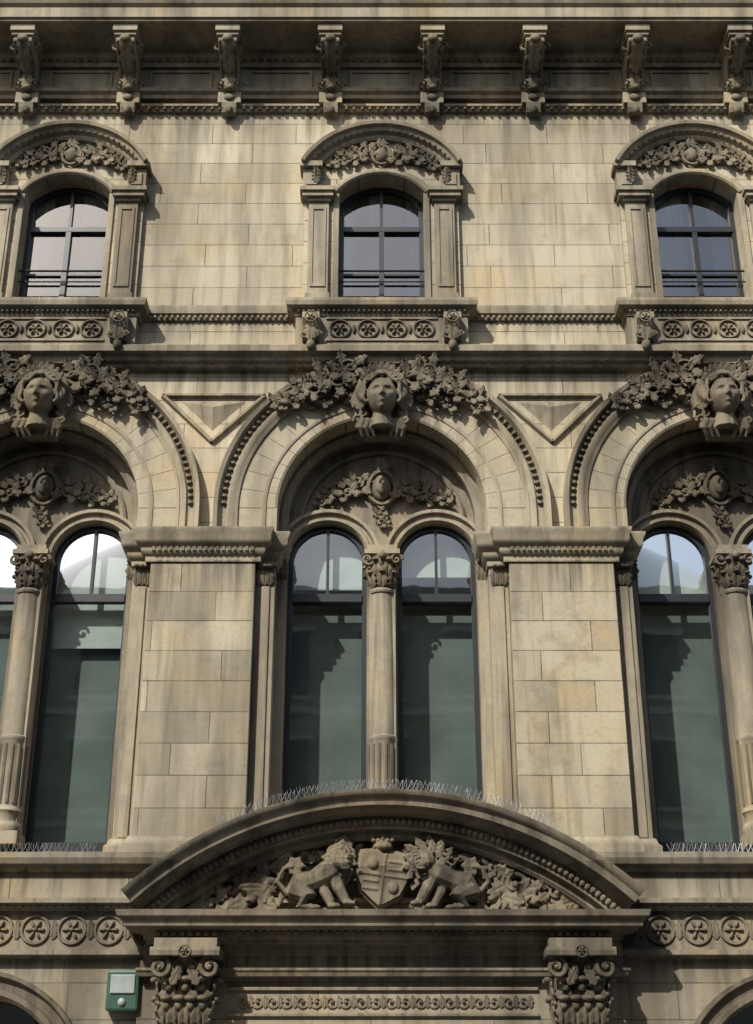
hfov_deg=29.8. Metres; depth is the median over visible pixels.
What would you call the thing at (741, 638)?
window column
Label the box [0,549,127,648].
window blind
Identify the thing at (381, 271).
window guard bar
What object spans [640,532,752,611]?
window glazing
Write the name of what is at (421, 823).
pediment enrichment
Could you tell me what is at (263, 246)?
wall
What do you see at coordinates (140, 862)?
first floor sill course
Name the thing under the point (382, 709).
window column
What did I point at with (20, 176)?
window surround backing
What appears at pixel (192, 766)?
pier
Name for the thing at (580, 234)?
wall
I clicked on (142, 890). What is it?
entrance pediment
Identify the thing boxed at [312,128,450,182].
window hood carving
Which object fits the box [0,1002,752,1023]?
ground floor room
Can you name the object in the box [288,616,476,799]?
window screen
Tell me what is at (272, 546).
pier cornice
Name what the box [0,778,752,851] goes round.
bird spikes
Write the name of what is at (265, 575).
pier cornice dentils
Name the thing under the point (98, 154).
window hood carving
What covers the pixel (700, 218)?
window pane
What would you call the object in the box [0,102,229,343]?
wall
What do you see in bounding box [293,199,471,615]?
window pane
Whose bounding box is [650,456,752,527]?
tympanum carving
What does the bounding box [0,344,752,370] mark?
ledge course
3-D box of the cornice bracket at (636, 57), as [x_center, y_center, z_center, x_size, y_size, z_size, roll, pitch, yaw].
[4.265,-7.197,23.140,0.526,1.265,0.880,0,-25,0]
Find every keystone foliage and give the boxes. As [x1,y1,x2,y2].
[0,349,149,415]
[268,349,491,415]
[608,349,752,410]
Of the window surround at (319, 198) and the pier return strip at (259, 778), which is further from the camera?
the window surround at (319, 198)
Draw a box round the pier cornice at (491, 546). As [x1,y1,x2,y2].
[472,526,662,851]
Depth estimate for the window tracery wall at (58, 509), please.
20.95 m
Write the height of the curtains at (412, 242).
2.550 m
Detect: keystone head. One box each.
[9,361,73,441]
[350,361,412,441]
[690,361,752,441]
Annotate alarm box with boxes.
[105,970,140,1011]
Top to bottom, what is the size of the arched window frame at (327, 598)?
4.770 m
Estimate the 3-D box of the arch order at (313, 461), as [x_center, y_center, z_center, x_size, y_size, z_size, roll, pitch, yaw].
[0.080,-0.298,20.893,3.000,2.000,0.320,0,-25,0]
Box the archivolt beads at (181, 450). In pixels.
[60,368,193,504]
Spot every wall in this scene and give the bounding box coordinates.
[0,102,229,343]
[0,371,215,525]
[0,444,132,851]
[0,959,752,1023]
[207,371,556,530]
[217,102,545,343]
[281,444,483,801]
[533,102,752,343]
[548,371,752,525]
[631,444,752,851]
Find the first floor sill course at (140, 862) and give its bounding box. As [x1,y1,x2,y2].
[0,852,752,958]
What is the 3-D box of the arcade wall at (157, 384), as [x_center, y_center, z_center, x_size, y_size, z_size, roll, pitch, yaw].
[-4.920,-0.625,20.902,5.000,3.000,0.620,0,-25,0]
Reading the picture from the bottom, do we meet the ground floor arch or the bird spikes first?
the ground floor arch
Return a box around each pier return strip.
[112,567,276,837]
[487,567,652,837]
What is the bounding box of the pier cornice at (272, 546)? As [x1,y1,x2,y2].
[103,526,291,851]
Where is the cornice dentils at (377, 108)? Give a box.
[0,59,752,110]
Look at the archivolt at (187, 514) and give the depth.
20.54 m
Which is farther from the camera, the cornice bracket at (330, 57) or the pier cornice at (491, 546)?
the cornice bracket at (330, 57)
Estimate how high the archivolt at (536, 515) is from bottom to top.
2.900 m
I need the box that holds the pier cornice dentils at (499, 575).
[489,545,632,584]
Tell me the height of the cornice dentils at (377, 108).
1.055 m
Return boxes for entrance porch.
[135,938,630,1023]
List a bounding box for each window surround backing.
[3,143,144,296]
[302,143,460,296]
[618,144,752,296]
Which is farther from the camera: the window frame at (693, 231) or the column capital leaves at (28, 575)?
the window frame at (693, 231)
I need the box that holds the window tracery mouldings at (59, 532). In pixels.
[0,509,132,850]
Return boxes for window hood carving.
[0,128,137,182]
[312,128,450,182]
[625,128,752,182]
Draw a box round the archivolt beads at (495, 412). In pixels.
[221,368,542,504]
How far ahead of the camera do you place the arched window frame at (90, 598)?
20.16 m
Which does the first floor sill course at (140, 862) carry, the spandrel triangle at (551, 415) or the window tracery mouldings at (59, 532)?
the window tracery mouldings at (59, 532)
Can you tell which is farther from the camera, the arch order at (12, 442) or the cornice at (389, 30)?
the cornice at (389, 30)
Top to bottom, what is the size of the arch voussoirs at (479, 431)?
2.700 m
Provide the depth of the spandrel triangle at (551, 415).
20.94 m
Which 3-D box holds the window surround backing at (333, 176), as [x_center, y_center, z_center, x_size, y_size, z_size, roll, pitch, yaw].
[0.080,-4.629,22.395,2.440,3.360,0.120,0,-25,0]
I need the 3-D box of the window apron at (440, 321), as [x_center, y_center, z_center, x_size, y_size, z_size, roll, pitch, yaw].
[0.080,-2.753,21.525,2.900,0.785,0.890,0,-25,0]
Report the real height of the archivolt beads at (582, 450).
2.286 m
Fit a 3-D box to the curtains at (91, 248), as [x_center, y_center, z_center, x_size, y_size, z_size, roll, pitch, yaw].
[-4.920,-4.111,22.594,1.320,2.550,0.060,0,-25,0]
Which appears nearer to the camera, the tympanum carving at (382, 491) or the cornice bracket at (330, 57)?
the tympanum carving at (382, 491)
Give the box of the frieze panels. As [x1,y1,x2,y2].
[0,71,752,87]
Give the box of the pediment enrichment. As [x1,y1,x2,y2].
[144,817,621,936]
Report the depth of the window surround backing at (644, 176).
22.64 m
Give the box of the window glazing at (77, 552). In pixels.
[0,532,122,611]
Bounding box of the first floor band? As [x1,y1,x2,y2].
[0,873,752,897]
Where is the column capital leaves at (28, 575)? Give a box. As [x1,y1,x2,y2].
[0,550,132,806]
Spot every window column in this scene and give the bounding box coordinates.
[0,553,50,850]
[365,553,397,788]
[713,553,752,850]
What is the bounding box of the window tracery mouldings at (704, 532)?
[632,509,752,850]
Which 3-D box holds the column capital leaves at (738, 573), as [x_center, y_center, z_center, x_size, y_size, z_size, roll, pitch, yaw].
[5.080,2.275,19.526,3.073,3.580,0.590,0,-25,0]
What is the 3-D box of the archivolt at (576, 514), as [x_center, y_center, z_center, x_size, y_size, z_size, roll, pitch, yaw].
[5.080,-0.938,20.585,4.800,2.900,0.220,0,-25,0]
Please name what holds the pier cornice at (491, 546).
on the first floor sill course at (140, 862)
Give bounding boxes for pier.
[131,562,256,834]
[508,562,633,834]
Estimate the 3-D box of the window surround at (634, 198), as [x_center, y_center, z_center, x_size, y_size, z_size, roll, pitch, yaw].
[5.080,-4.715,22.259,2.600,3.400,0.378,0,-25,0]
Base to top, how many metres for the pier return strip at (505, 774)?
4.070 m
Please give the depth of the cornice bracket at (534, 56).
23.16 m
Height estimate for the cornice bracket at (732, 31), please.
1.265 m
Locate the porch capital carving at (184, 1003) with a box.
[150,944,615,1023]
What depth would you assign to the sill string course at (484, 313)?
21.59 m
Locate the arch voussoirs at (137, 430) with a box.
[0,385,176,525]
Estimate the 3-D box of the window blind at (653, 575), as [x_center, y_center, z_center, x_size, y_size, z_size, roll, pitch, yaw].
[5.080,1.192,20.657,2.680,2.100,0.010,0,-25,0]
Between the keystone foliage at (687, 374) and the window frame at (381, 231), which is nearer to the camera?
the keystone foliage at (687, 374)
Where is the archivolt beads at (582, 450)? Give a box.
[570,368,703,504]
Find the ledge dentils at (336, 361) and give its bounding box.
[0,360,747,362]
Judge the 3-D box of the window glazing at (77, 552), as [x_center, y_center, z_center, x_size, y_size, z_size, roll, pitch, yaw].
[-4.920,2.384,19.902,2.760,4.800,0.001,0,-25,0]
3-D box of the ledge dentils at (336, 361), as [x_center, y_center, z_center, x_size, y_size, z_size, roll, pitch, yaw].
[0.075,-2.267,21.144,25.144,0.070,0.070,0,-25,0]
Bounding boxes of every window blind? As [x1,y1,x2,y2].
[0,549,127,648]
[293,533,469,589]
[636,553,752,619]
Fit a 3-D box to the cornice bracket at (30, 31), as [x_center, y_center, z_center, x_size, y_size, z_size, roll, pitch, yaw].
[-5.735,-7.197,23.140,0.526,1.265,0.880,0,-25,0]
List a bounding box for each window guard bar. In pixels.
[17,270,101,282]
[339,270,424,282]
[661,270,745,282]
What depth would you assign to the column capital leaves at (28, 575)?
19.95 m
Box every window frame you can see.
[0,526,126,850]
[19,188,108,296]
[282,526,482,801]
[339,188,423,296]
[637,526,752,850]
[654,188,743,296]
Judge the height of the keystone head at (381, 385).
1.134 m
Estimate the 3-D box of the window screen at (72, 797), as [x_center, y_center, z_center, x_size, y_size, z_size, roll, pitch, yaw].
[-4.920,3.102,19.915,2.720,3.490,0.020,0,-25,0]
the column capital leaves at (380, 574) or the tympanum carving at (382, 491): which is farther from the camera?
the tympanum carving at (382, 491)
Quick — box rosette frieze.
[0,904,752,945]
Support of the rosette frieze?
attached to the first floor sill course at (140, 862)
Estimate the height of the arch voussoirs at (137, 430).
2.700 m
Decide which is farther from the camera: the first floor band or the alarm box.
the first floor band
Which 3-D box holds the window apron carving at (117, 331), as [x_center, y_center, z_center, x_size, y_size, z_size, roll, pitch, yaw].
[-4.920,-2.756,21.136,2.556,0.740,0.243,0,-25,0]
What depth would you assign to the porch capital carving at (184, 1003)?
16.94 m
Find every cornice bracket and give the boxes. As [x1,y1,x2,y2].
[10,24,43,115]
[112,24,143,115]
[214,24,245,115]
[316,24,346,115]
[417,24,448,115]
[519,24,550,115]
[619,24,652,115]
[719,24,752,115]
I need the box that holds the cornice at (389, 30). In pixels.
[0,0,752,113]
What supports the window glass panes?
in the window frame at (693, 231)
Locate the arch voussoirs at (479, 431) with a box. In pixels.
[237,389,526,530]
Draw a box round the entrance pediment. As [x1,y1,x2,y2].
[115,788,650,945]
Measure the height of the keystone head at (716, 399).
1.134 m
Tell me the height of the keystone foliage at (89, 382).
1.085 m
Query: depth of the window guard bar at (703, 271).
22.04 m
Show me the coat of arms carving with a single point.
(384, 875)
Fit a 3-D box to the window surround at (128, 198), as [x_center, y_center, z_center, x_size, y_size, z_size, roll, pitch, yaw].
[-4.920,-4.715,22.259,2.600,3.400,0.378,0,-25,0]
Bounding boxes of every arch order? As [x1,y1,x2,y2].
[0,429,137,530]
[279,430,485,530]
[626,429,752,530]
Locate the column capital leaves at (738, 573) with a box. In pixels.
[631,550,752,806]
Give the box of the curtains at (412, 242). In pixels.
[343,195,419,296]
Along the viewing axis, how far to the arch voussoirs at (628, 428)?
20.59 m
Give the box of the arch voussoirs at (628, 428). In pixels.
[588,394,752,525]
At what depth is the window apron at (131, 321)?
21.30 m
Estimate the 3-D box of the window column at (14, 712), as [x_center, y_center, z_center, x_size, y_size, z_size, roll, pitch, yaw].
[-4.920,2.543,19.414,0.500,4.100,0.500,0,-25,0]
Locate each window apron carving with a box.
[0,309,134,350]
[297,309,465,350]
[628,309,752,350]
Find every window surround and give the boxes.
[0,120,151,296]
[300,120,462,296]
[611,120,752,296]
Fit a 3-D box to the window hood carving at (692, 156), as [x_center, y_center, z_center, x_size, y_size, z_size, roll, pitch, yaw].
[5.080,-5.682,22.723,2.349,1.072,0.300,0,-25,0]
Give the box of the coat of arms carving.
[182,835,583,908]
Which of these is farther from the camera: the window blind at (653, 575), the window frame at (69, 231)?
the window frame at (69, 231)
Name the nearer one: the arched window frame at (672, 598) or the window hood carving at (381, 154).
the arched window frame at (672, 598)
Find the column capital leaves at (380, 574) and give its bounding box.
[277,550,486,788]
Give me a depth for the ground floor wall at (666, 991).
17.33 m
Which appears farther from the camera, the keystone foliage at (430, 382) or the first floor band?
the keystone foliage at (430, 382)
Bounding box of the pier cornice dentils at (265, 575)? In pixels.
[132,545,275,584]
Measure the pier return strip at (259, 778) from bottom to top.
4.070 m
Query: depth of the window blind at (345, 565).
20.86 m
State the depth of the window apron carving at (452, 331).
21.19 m
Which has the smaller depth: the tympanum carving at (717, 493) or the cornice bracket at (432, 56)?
the tympanum carving at (717, 493)
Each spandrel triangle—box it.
[161,393,266,443]
[497,393,602,443]
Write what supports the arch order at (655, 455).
attached to the arcade wall at (604, 383)
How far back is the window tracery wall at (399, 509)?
20.95 m
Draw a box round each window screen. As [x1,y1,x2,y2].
[0,616,120,841]
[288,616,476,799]
[641,616,732,841]
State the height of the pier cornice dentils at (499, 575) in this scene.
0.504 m
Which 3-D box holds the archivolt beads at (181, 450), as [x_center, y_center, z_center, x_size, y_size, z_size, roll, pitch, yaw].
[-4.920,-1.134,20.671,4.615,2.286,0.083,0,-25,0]
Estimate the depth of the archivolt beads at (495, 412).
20.52 m
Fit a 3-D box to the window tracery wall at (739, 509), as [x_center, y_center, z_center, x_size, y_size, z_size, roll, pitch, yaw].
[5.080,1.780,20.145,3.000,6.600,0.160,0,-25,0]
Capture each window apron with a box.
[0,297,148,343]
[286,297,477,343]
[614,297,752,343]
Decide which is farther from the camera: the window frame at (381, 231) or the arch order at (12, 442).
the window frame at (381, 231)
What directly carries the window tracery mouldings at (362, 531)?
on the first floor sill course at (140, 862)
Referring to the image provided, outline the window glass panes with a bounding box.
[655,195,737,296]
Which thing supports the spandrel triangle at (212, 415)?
attached to the arcade wall at (157, 384)
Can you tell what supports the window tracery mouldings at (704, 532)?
on the first floor sill course at (140, 862)
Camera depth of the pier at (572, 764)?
18.89 m
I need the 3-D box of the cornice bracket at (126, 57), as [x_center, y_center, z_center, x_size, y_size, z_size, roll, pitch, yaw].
[-4.068,-7.197,23.140,0.526,1.265,0.880,0,-25,0]
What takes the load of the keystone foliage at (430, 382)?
attached to the arcade wall at (495, 383)
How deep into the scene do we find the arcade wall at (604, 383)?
21.04 m
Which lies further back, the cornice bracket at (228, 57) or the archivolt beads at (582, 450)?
the cornice bracket at (228, 57)
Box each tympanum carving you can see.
[0,456,115,527]
[312,456,452,527]
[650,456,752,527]
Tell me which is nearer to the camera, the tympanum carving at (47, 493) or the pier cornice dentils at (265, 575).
the pier cornice dentils at (265, 575)
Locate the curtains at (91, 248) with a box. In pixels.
[25,196,107,296]
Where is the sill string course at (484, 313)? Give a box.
[143,305,620,321]
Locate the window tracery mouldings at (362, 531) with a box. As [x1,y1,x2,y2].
[270,509,494,804]
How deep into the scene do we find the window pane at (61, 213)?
25.33 m
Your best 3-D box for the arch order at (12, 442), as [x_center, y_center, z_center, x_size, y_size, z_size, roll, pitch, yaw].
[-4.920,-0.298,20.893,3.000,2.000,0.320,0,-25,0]
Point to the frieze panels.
(370, 72)
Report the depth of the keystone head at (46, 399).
20.58 m
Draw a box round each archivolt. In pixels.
[0,358,200,525]
[212,358,551,525]
[563,358,752,525]
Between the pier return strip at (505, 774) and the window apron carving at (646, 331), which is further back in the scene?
the window apron carving at (646, 331)
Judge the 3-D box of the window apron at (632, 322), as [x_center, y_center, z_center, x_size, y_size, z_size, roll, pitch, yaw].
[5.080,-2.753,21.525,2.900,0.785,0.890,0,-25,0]
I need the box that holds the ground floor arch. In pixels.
[0,972,752,1023]
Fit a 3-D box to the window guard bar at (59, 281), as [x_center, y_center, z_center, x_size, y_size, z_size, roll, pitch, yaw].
[-4.920,-3.679,22.051,1.340,0.230,0.036,0,-25,0]
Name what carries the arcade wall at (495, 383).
on the pier cornice at (491, 546)
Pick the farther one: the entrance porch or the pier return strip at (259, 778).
the pier return strip at (259, 778)

